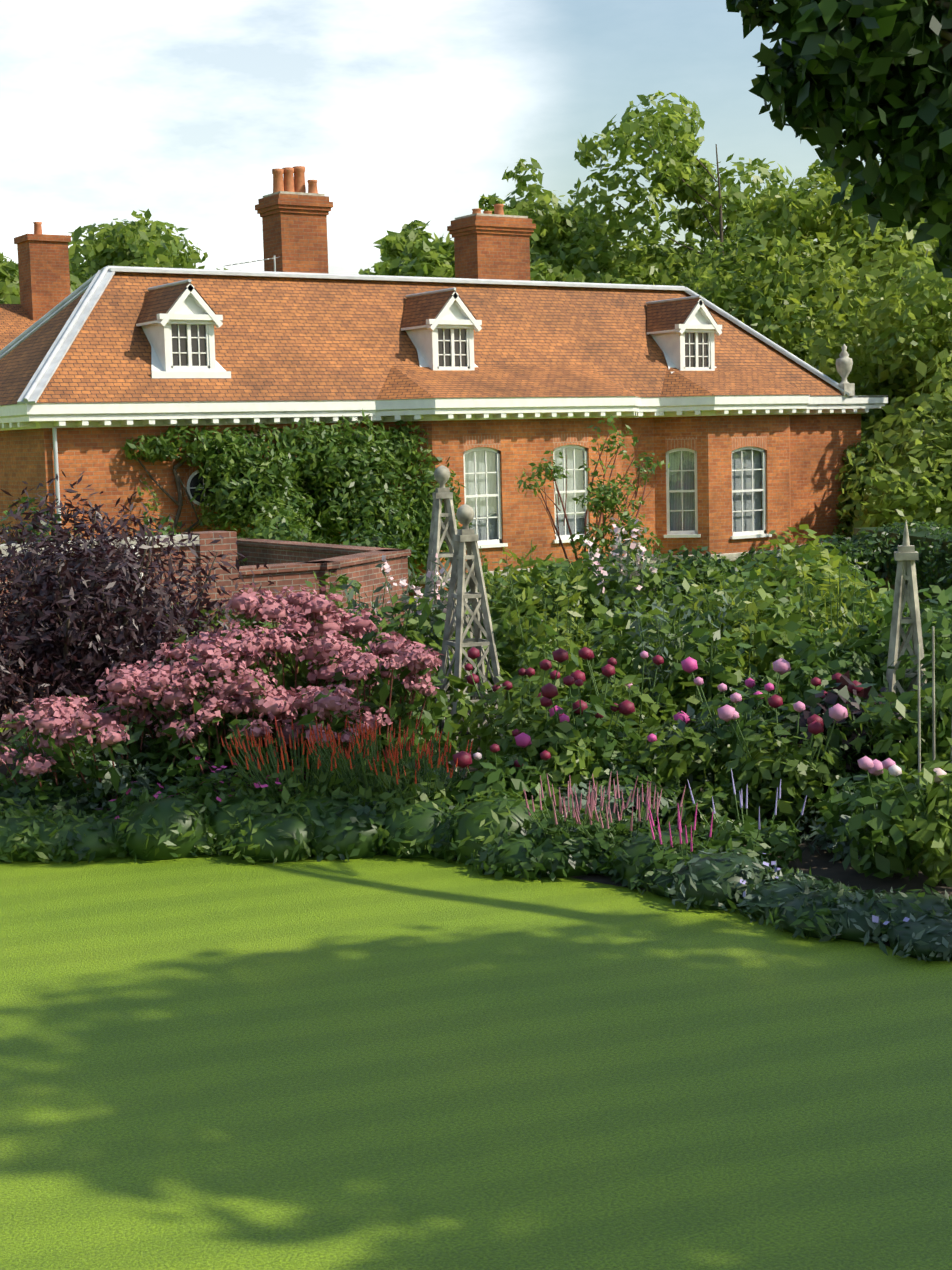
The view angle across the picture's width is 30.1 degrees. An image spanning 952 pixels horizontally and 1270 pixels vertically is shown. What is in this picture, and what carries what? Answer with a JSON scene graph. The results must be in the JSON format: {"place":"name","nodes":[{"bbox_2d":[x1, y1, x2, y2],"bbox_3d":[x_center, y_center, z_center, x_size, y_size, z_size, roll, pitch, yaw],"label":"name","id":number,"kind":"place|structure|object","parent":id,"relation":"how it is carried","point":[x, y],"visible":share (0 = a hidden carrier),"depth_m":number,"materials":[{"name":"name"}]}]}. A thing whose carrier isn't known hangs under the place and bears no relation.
{"place":"outdoors","nodes":[
{"label":"outdoors","id":0,"kind":"place"},
{"bbox_2d":[0,0,880,277],"label":"sky","id":1,"kind":"structure","parent":0,"point":[400,112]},
{"bbox_2d":[0,586,951,1269],"bbox_3d":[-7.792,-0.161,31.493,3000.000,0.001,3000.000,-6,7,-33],"label":"lawn","id":2,"kind":"structure","parent":0,"point":[232,1062],"depth_m":8.52,"materials":[{"name":"green plant"}]},
{"bbox_2d":[68,209,227,286],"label":"tree","id":3,"kind":"object","parent":2,"relation":"on","point":[140,243],"visible":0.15,"depth_m":59.74,"materials":[{"name":"green plant"}]},
{"bbox_2d":[0,531,410,713],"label":"garden wall","id":4,"kind":"structure","parent":2,"relation":"on","point":[295,564],"depth_m":23.00,"materials":[{"name":"brick"}]},
{"bbox_2d":[237,497,330,565],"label":"bright shrub","id":5,"kind":"object","parent":2,"relation":"on","point":[280,532],"visible":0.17,"depth_m":30.10,"materials":[{"name":"green plant"}]},
{"bbox_2d":[297,520,426,591],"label":"dark shrub","id":6,"kind":"object","parent":2,"relation":"on","point":[370,542],"visible":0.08,"depth_m":30.00,"materials":[{"name":"green plant"}]},
{"bbox_2d":[358,220,444,274],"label":"tree","id":7,"kind":"object","parent":2,"relation":"on","point":[393,246],"depth_m":68.90,"materials":[{"name":"green plant"}]},
{"bbox_2d":[0,166,887,595],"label":"house","id":8,"kind":"structure","parent":2,"relation":"on","point":[492,370],"depth_m":36.72,"materials":[{"name":"brick"}]},
{"bbox_2d":[0,222,70,349],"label":"wing","id":9,"kind":"structure","parent":8,"relation":"attached to","point":[44,273],"depth_m":46.02,"materials":[{"name":"orange brick"}]},
{"bbox_2d":[120,408,471,565],"bbox_3d":[-3.097,-2.429,33.811,7.089,3.772,2.528,-6,7,-33],"label":"climbing ivy","id":10,"kind":"object","parent":8,"relation":"attached to","point":[366,466],"visible":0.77,"depth_m":33.72,"materials":[{"name":"green plant"}]},
{"bbox_2d":[367,193,585,282],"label":"tree","id":11,"kind":"object","parent":2,"relation":"on","point":[427,258],"visible":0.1,"depth_m":61.80,"materials":[{"name":"green plant"}]},
{"bbox_2d":[502,157,673,274],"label":"tree","id":12,"kind":"object","parent":2,"relation":"on","point":[555,227],"visible":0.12,"depth_m":69.00,"materials":[{"name":"green plant"}]},
{"bbox_2d":[515,415,669,563],"bbox_3d":[2.122,-2.043,30.500,3.368,3.472,1.849,-6,7,-33],"label":"climbing shrub","id":13,"kind":"object","parent":2,"relation":"on","point":[606,504],"visible":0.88,"depth_m":30.40,"materials":[{"name":"green plant"}]},
{"bbox_2d":[568,545,737,596],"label":"yard shrub","id":14,"kind":"object","parent":2,"relation":"on","point":[695,552],"visible":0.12,"depth_m":28.87,"materials":[{"name":"green plant"}]},
{"bbox_2d":[556,90,853,301],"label":"tall tree","id":15,"kind":"object","parent":2,"relation":"on","point":[681,179],"visible":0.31,"depth_m":64.15,"materials":[{"name":"green plant"}]},
{"bbox_2d":[695,270,858,356],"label":"tree","id":16,"kind":"object","parent":2,"relation":"on","point":[717,296],"depth_m":53.86,"materials":[{"name":"green plant"}]},
{"bbox_2d":[692,159,934,366],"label":"tree","id":17,"kind":"object","parent":2,"relation":"on","point":[804,214],"visible":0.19,"depth_m":54.16,"materials":[{"name":"green plant"}]},
{"bbox_2d":[726,0,951,277],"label":"tree","id":18,"kind":"object","parent":2,"relation":"on","point":[873,78],"visible":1,"depth_m":11.76,"materials":[{"name":"green plant"}]},
{"bbox_2d":[791,529,899,583],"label":"yard shrub","id":19,"kind":"object","parent":2,"relation":"on","point":[861,552],"visible":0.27,"depth_m":32.77,"materials":[{"name":"green plant"}]},
{"bbox_2d":[778,218,951,458],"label":"tree","id":20,"kind":"object","parent":2,"relation":"on","point":[862,333],"visible":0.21,"depth_m":46.55,"materials":[{"name":"green plant"}]},
{"bbox_2d":[816,256,951,520],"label":"tree","id":21,"kind":"object","parent":2,"relation":"on","point":[924,286],"visible":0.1,"depth_m":44.14,"materials":[{"name":"green plant"}]},
{"bbox_2d":[835,353,951,535],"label":"tree","id":22,"kind":"object","parent":2,"relation":"on","point":[911,489],"visible":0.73,"depth_m":38.36,"materials":[{"name":"green plant"}]},
{"bbox_2d":[854,518,951,604],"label":"hedge","id":23,"kind":"object","parent":2,"relation":"on","point":[933,549],"visible":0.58,"depth_m":31.97,"materials":[{"name":"green plant"}]},
{"bbox_2d":[861,346,951,495],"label":"tree","id":24,"kind":"object","parent":2,"relation":"on","point":[915,397],"visible":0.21,"depth_m":42.75,"materials":[{"name":"green plant"}]},
{"bbox_2d":[0,685,951,960],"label":"soil bed","id":25,"kind":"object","parent":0,"point":[818,863],"depth_m":12.32,"materials":[{"name":"brown soil"}]},
{"bbox_2d":[0,803,63,863],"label":"leafy plant","id":26,"kind":"object","parent":25,"relation":"on","point":[11,825],"visible":0.46,"depth_m":13.33,"materials":[{"name":"green"}]},
{"bbox_2d":[0,527,74,753],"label":"shrub","id":27,"kind":"object","parent":25,"relation":"on","point":[8,681],"visible":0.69,"depth_m":16.12,"materials":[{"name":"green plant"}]},
{"bbox_2d":[0,693,107,802],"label":"flowering shrub","id":28,"kind":"object","parent":25,"relation":"on","point":[30,763],"visible":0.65,"depth_m":14.30,"materials":[{"name":"pink plant"}]},
{"bbox_2d":[5,809,104,862],"bbox_3d":[-3.188,1.547,13.552,0.923,0.417,0.802,-6,7,-33],"label":"edging","id":29,"kind":"object","parent":25,"relation":"on","point":[42,843],"visible":0.42,"depth_m":13.26,"materials":[{"name":"green"}]},
{"bbox_2d":[0,771,128,816],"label":"leafy plant","id":30,"kind":"object","parent":25,"relation":"on","point":[68,794],"visible":0.25,"depth_m":14.22,"materials":[{"name":"green"}]},
{"bbox_2d":[51,808,129,863],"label":"edging plant","id":31,"kind":"object","parent":25,"relation":"on","point":[97,843],"visible":0.65,"depth_m":13.24,"materials":[{"name":"green plant"}]},
{"bbox_2d":[27,668,200,801],"bbox_3d":[-2.833,0.905,14.660,1.238,1.281,1.619,1,7,21],"label":"flowering shrub","id":32,"kind":"object","parent":25,"relation":"on","point":[123,734],"visible":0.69,"depth_m":14.44,"materials":[{"name":"pink plant"}]},
{"bbox_2d":[76,748,157,810],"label":"shrub","id":33,"kind":"object","parent":25,"relation":"on","point":[126,773],"visible":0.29,"depth_m":14.34,"materials":[{"name":"green"}]},
{"bbox_2d":[0,470,282,759],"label":"purple-leaved shrub","id":34,"kind":"object","parent":25,"relation":"on","point":[95,625],"visible":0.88,"depth_m":16.56,"materials":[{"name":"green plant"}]},
{"bbox_2d":[114,788,214,862],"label":"edging plant","id":35,"kind":"object","parent":25,"relation":"on","point":[165,828],"visible":0.79,"depth_m":13.23,"materials":[{"name":"green plant"}]},
{"bbox_2d":[105,629,295,797],"bbox_3d":[-2.301,0.697,15.129,1.610,1.552,1.667,-6,7,-33],"label":"flowering shrub","id":36,"kind":"object","parent":25,"relation":"on","point":[177,697],"visible":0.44,"depth_m":14.56,"materials":[{"name":"pink plant"}]},
{"bbox_2d":[202,787,285,854],"bbox_3d":[-1.757,1.469,13.611,0.958,0.579,0.806,-6,7,-33],"label":"edging","id":37,"kind":"object","parent":25,"relation":"on","point":[221,819],"visible":0.4,"depth_m":13.35,"materials":[{"name":"green"}]},
{"bbox_2d":[173,670,320,800],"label":"flowering shrub","id":38,"kind":"object","parent":25,"relation":"on","point":[249,700],"visible":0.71,"depth_m":14.43,"materials":[{"name":"pink"}]},
{"bbox_2d":[220,804,322,864],"bbox_3d":[-1.486,1.515,13.324,0.894,0.477,0.838,-1,6,9],"label":"edging","id":39,"kind":"object","parent":25,"relation":"on","point":[279,836],"visible":0.69,"depth_m":13.06,"materials":[{"name":"green plant"}]},
{"bbox_2d":[155,582,410,786],"bbox_3d":[-1.635,0.460,15.593,2.163,1.890,1.871,-1,6,0],"label":"flowering shrub","id":40,"kind":"object","parent":25,"relation":"on","point":[325,635],"visible":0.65,"depth_m":15.28,"materials":[{"name":"pink plant"}]},
{"bbox_2d":[221,715,371,811],"bbox_3d":[-1.387,1.131,13.954,1.221,0.906,1.166,-6,7,-33],"label":"persicaria","id":41,"kind":"object","parent":25,"relation":"on","point":[293,781],"visible":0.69,"depth_m":13.78,"materials":[{"name":"red plant"}]},
{"bbox_2d":[227,683,393,794],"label":"flowering shrub","id":42,"kind":"object","parent":25,"relation":"on","point":[324,705],"visible":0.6,"depth_m":14.36,"materials":[{"name":"pink plant"}]},
{"bbox_2d":[275,788,362,830],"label":"leafy plant","id":43,"kind":"object","parent":25,"relation":"on","point":[310,807],"visible":0.33,"depth_m":13.39,"materials":[{"name":"green"}]},
{"bbox_2d":[306,796,388,861],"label":"edging plant","id":44,"kind":"object","parent":25,"relation":"on","point":[348,833],"visible":0.52,"depth_m":13.10,"materials":[{"name":"green plant"}]},
{"bbox_2d":[286,631,445,779],"bbox_3d":[-0.894,0.713,15.081,1.308,1.455,1.371,-1,6,0],"label":"flowering shrub","id":45,"kind":"object","parent":25,"relation":"on","point":[414,678],"visible":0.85,"depth_m":14.81,"materials":[{"name":"pink plant"}]},
{"bbox_2d":[305,715,448,812],"bbox_3d":[-0.761,1.127,13.869,1.104,0.985,1.122,-6,7,-33],"label":"persicaria","id":46,"kind":"object","parent":25,"relation":"on","point":[365,790],"visible":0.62,"depth_m":13.73,"materials":[{"name":"red plant"}]},
{"bbox_2d":[333,593,487,712],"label":"shrub","id":47,"kind":"object","parent":25,"relation":"on","point":[422,621],"visible":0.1,"depth_m":17.60,"materials":[{"name":"green plant"}]},
{"bbox_2d":[344,669,483,770],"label":"shrub","id":48,"kind":"object","parent":25,"relation":"on","point":[451,726],"visible":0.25,"depth_m":15.31,"materials":[{"name":"green plant"}]},
{"bbox_2d":[372,791,458,858],"bbox_3d":[-0.365,1.456,13.324,0.944,0.590,0.837,-6,7,-33],"label":"edging","id":49,"kind":"object","parent":25,"relation":"on","point":[405,838],"visible":0.62,"depth_m":13.06,"materials":[{"name":"green plant"}]},
{"bbox_2d":[368,737,472,815],"bbox_3d":[-0.441,1.200,13.612,0.828,0.822,0.839,-6,7,-33],"label":"persicaria","id":50,"kind":"object","parent":25,"relation":"on","point":[437,785],"visible":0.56,"depth_m":13.48,"materials":[{"name":"red"}]},
{"bbox_2d":[375,553,478,732],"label":"flowering plant","id":51,"kind":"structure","parent":25,"relation":"on","point":[435,593],"depth_m":17.84,"materials":[{"name":"green leaf"},{"name":"pale pink-white petal"}]},
{"bbox_2d":[423,465,479,731],"bbox_3d":[-0.320,-0.372,18.628,0.690,2.818,0.690,-3,6,-13],"label":"obelisk","id":52,"kind":"object","parent":25,"relation":"on","point":[438,528],"visible":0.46,"depth_m":18.46,"materials":[{"name":"grey wood"}]},
{"bbox_2d":[433,504,508,772],"bbox_3d":[-0.070,0.008,16.652,0.670,2.476,0.670,-4,7,-21],"label":"obelisk","id":53,"kind":"object","parent":25,"relation":"on","point":[465,536],"visible":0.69,"depth_m":16.53,"materials":[{"name":"grey wood"}]},
{"bbox_2d":[439,789,555,864],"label":"edging plant","id":54,"kind":"object","parent":25,"relation":"on","point":[475,826],"visible":0.62,"depth_m":12.81,"materials":[{"name":"green plant"}]},
{"bbox_2d":[446,744,558,817],"bbox_3d":[0.226,1.173,13.572,0.923,0.810,0.853,-6,7,-33],"label":"dahlia","id":55,"kind":"object","parent":25,"relation":"on","point":[488,776],"visible":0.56,"depth_m":13.41,"materials":[{"name":"green plant"}]},
{"bbox_2d":[471,822,556,879],"bbox_3d":[0.415,1.554,12.669,0.936,0.378,0.806,-6,7,-33],"label":"edging","id":56,"kind":"object","parent":25,"relation":"on","point":[499,857],"visible":0.58,"depth_m":12.43,"materials":[{"name":"green plant"}]},
{"bbox_2d":[447,596,584,723],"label":"shrub","id":57,"kind":"object","parent":25,"relation":"on","point":[505,659],"visible":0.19,"depth_m":17.73,"materials":[{"name":"green plant"}]},
{"bbox_2d":[458,647,574,770],"bbox_3d":[0.354,0.765,14.685,1.081,1.383,1.057,-6,7,-33],"label":"dahlia","id":58,"kind":"object","parent":25,"relation":"on","point":[507,711],"visible":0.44,"depth_m":14.65,"materials":[{"name":"green plant"}]},
{"bbox_2d":[503,570,586,683],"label":"plant","id":59,"kind":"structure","parent":25,"relation":"on","point":[575,598],"depth_m":16.46,"materials":[{"name":"green"}]},
{"bbox_2d":[494,696,605,811],"bbox_3d":[0.560,1.003,14.144,0.960,1.007,0.974,-6,7,-33],"label":"dahlia","id":60,"kind":"object","parent":25,"relation":"on","point":[567,762],"visible":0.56,"depth_m":13.93,"materials":[{"name":"green plant"}]},
{"bbox_2d":[487,551,631,677],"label":"shrub","id":61,"kind":"object","parent":25,"relation":"on","point":[549,598],"visible":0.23,"depth_m":18.78,"materials":[{"name":"green plant"}]},
{"bbox_2d":[499,623,628,734],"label":"shrub","id":62,"kind":"object","parent":25,"relation":"on","point":[531,659],"visible":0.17,"depth_m":15.46,"materials":[{"name":"green plant"}]},
{"bbox_2d":[516,824,616,880],"bbox_3d":[0.661,1.550,12.624,0.918,0.401,0.803,-6,7,-33],"label":"edging","id":63,"kind":"object","parent":25,"relation":"on","point":[571,860],"visible":0.42,"depth_m":12.35,"materials":[{"name":"green"}]},
{"bbox_2d":[511,771,637,856],"bbox_3d":[0.698,1.342,12.771,0.922,0.688,0.955,-6,7,-33],"label":"salvia","id":64,"kind":"object","parent":25,"relation":"on","point":[568,820],"visible":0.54,"depth_m":12.63,"materials":[{"name":"pink"}]},
{"bbox_2d":[527,664,645,781],"bbox_3d":[0.879,0.864,14.426,1.104,1.205,1.043,-6,7,-33],"label":"dahlia","id":65,"kind":"object","parent":25,"relation":"on","point":[587,720],"visible":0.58,"depth_m":14.22,"materials":[{"name":"green plant"}]},
{"bbox_2d":[530,546,685,651],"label":"shrub","id":66,"kind":"object","parent":25,"relation":"on","point":[676,599],"visible":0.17,"depth_m":19.09,"materials":[{"name":"green"}]},
{"bbox_2d":[582,517,657,643],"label":"flowering plant","id":67,"kind":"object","parent":25,"relation":"on","point":[621,551],"depth_m":18.84,"materials":[{"name":"green"}]},
{"bbox_2d":[576,597,677,730],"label":"shrub","id":68,"kind":"object","parent":25,"relation":"on","point":[605,639],"visible":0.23,"depth_m":16.67,"materials":[{"name":"green plant"}]},
{"bbox_2d":[569,773,685,873],"bbox_3d":[1.075,1.369,12.550,0.822,0.656,0.919,0,6,13],"label":"salvia","id":69,"kind":"object","parent":25,"relation":"on","point":[599,834],"visible":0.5,"depth_m":12.43,"materials":[{"name":"pink"}]},
{"bbox_2d":[578,647,685,771],"bbox_3d":[1.304,0.742,14.996,0.908,1.302,0.943,-6,7,-33],"label":"dahlia","id":70,"kind":"object","parent":25,"relation":"on","point":[645,711],"visible":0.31,"depth_m":14.94,"materials":[{"name":"green plant"}]},
{"bbox_2d":[572,552,710,659],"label":"shrub","id":71,"kind":"object","parent":25,"relation":"on","point":[669,592],"visible":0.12,"depth_m":19.08,"materials":[{"name":"green"}]},
{"bbox_2d":[592,772,701,834],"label":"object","id":72,"kind":"object","parent":25,"relation":"on","point":[629,780],"visible":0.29,"depth_m":13.63,"materials":[{"name":"green"}]},
{"bbox_2d":[600,824,725,889],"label":"edging plant","id":73,"kind":"object","parent":25,"relation":"on","point":[632,861],"visible":0.35,"depth_m":12.09,"materials":[{"name":"green plant"}]},
{"bbox_2d":[618,594,727,729],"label":"shrub","id":74,"kind":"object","parent":25,"relation":"on","point":[643,645],"depth_m":16.00,"materials":[{"name":"green"}]},
{"bbox_2d":[623,711,735,815],"bbox_3d":[1.625,1.064,14.117,0.934,0.836,0.954,-6,7,-33],"label":"dahlia","id":75,"kind":"object","parent":25,"relation":"on","point":[681,763],"visible":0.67,"depth_m":13.90,"materials":[{"name":"green plant"}]},
{"bbox_2d":[644,800,723,874],"bbox_3d":[1.392,1.448,12.044,0.639,0.604,0.664,-1,6,7],"label":"salvia","id":76,"kind":"object","parent":25,"relation":"on","point":[674,858],"visible":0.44,"depth_m":11.95,"materials":[{"name":"green"}]},
{"bbox_2d":[625,611,752,767],"bbox_3d":[1.939,0.525,16.106,0.938,1.483,1.229,-6,7,-33],"label":"shrub","id":77,"kind":"object","parent":25,"relation":"on","point":[680,680],"visible":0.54,"depth_m":15.91,"materials":[{"name":"green plant"}]},
{"bbox_2d":[666,779,775,841],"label":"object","id":78,"kind":"object","parent":25,"relation":"on","point":[704,798],"visible":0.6,"depth_m":13.25,"materials":[{"name":"green"}]},
{"bbox_2d":[654,569,787,684],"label":"shrub","id":79,"kind":"object","parent":25,"relation":"on","point":[717,576],"visible":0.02,"depth_m":18.02,"materials":[{"name":"green"}]},
{"bbox_2d":[664,846,782,911],"bbox_3d":[1.642,1.622,11.677,0.764,0.441,0.825,0,6,17],"label":"catmint","id":80,"kind":"object","parent":25,"relation":"on","point":[711,881],"visible":0.94,"depth_m":11.48,"materials":[{"name":"green plant"}]},
{"bbox_2d":[688,568,770,681],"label":"leafy shrub","id":81,"kind":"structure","parent":25,"relation":"on","point":[751,606],"depth_m":17.10,"materials":[{"name":"green"}]},
{"bbox_2d":[681,657,807,803],"bbox_3d":[2.179,0.827,14.105,0.996,1.281,1.046,-2,6,-2],"label":"dahlia","id":82,"kind":"object","parent":25,"relation":"on","point":[745,711],"visible":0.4,"depth_m":13.98,"materials":[{"name":"green plant"}]},
{"bbox_2d":[687,768,806,869],"bbox_3d":[1.942,1.344,12.538,0.818,0.679,0.839,-6,7,-33],"label":"salvia","id":83,"kind":"object","parent":25,"relation":"on","point":[749,832],"visible":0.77,"depth_m":12.41,"materials":[{"name":"green plant"}]},
{"bbox_2d":[700,561,865,693],"bbox_3d":[3.055,0.165,17.469,2.050,1.850,1.308,-6,7,-33],"label":"shrub","id":84,"kind":"object","parent":25,"relation":"on","point":[779,632],"visible":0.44,"depth_m":17.00,"materials":[{"name":"green plant"}]},
{"bbox_2d":[717,694,850,833],"bbox_3d":[2.382,1.010,13.360,0.972,1.069,0.948,-6,7,-33],"label":"dahlia","id":85,"kind":"object","parent":25,"relation":"on","point":[799,769],"visible":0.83,"depth_m":13.22,"materials":[{"name":"green plant"}]},
{"bbox_2d":[737,870,851,924],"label":"plant","id":86,"kind":"object","parent":25,"relation":"on","point":[757,900],"visible":0.58,"depth_m":11.21,"materials":[{"name":"green"}]},
{"bbox_2d":[744,524,864,608],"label":"golden shrub","id":87,"kind":"object","parent":25,"relation":"on","point":[811,551],"visible":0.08,"depth_m":20.37,"materials":[{"name":"green plant"}]},
{"bbox_2d":[765,882,862,941],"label":"plant","id":88,"kind":"object","parent":25,"relation":"on","point":[807,914],"visible":0.67,"depth_m":10.81,"materials":[{"name":"green plant"}]},
{"bbox_2d":[756,553,885,622],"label":"shrub","id":89,"kind":"object","parent":25,"relation":"on","point":[814,566],"depth_m":18.58,"materials":[{"name":"green"}]},
{"bbox_2d":[762,624,884,726],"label":"leafy shrub","id":90,"kind":"object","parent":25,"relation":"on","point":[796,678],"visible":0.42,"depth_m":15.69,"materials":[{"name":"green plant"}]},
{"bbox_2d":[792,558,880,671],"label":"leafy shrub","id":91,"kind":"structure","parent":25,"relation":"on","point":[810,607],"depth_m":16.35,"materials":[{"name":"green"}]},
{"bbox_2d":[772,566,903,693],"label":"shrub","id":92,"kind":"object","parent":25,"relation":"on","point":[872,576],"visible":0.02,"depth_m":17.95,"materials":[{"name":"green"}]},
{"bbox_2d":[772,670,925,792],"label":"leafy shrub","id":93,"kind":"object","parent":25,"relation":"on","point":[814,704],"visible":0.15,"depth_m":13.59,"materials":[{"name":"green plant"}]},
{"bbox_2d":[823,887,902,944],"bbox_3d":[2.430,1.710,10.886,0.893,0.337,0.763,-6,7,-33],"label":"catmint","id":94,"kind":"object","parent":25,"relation":"on","point":[858,925],"visible":0.33,"depth_m":10.64,"materials":[{"name":"green plant"}]},
{"bbox_2d":[814,756,951,880],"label":"dahlia","id":95,"kind":"object","parent":25,"relation":"on","point":[867,795],"visible":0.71,"depth_m":11.88,"materials":[{"name":"green plant"}]},
{"bbox_2d":[824,678,951,792],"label":"leafy shrub","id":96,"kind":"object","parent":25,"relation":"on","point":[905,753],"visible":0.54,"depth_m":13.16,"materials":[{"name":"green plant"}]},
{"bbox_2d":[883,520,927,717],"bbox_3d":[3.447,0.243,14.184,0.490,2.358,0.490,0,6,10],"label":"obelisk","id":97,"kind":"object","parent":25,"relation":"on","point":[906,555],"visible":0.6,"depth_m":14.06,"materials":[{"name":"grey wood"}]},
{"bbox_2d":[862,576,951,696],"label":"leafy shrub","id":98,"kind":"object","parent":25,"relation":"on","point":[942,625],"visible":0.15,"depth_m":15.53,"materials":[{"name":"green plant"}]},
{"bbox_2d":[866,883,951,942],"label":"plant","id":99,"kind":"object","parent":25,"relation":"on","point":[912,903],"visible":0.48,"depth_m":10.69,"materials":[{"name":"green"}]},
{"bbox_2d":[870,760,951,886],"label":"dahlia","id":100,"kind":"object","parent":25,"relation":"on","point":[937,859],"visible":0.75,"depth_m":11.68,"materials":[{"name":"green plant"}]},
{"bbox_2d":[872,905,951,961],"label":"catmint","id":101,"kind":"object","parent":25,"relation":"on","point":[926,937],"visible":0.83,"depth_m":10.29,"materials":[{"name":"green plant"}]},
{"bbox_2d":[877,649,951,741],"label":"shrub","id":102,"kind":"object","parent":25,"relation":"on","point":[927,676],"visible":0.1,"depth_m":13.73,"materials":[{"name":"green"}]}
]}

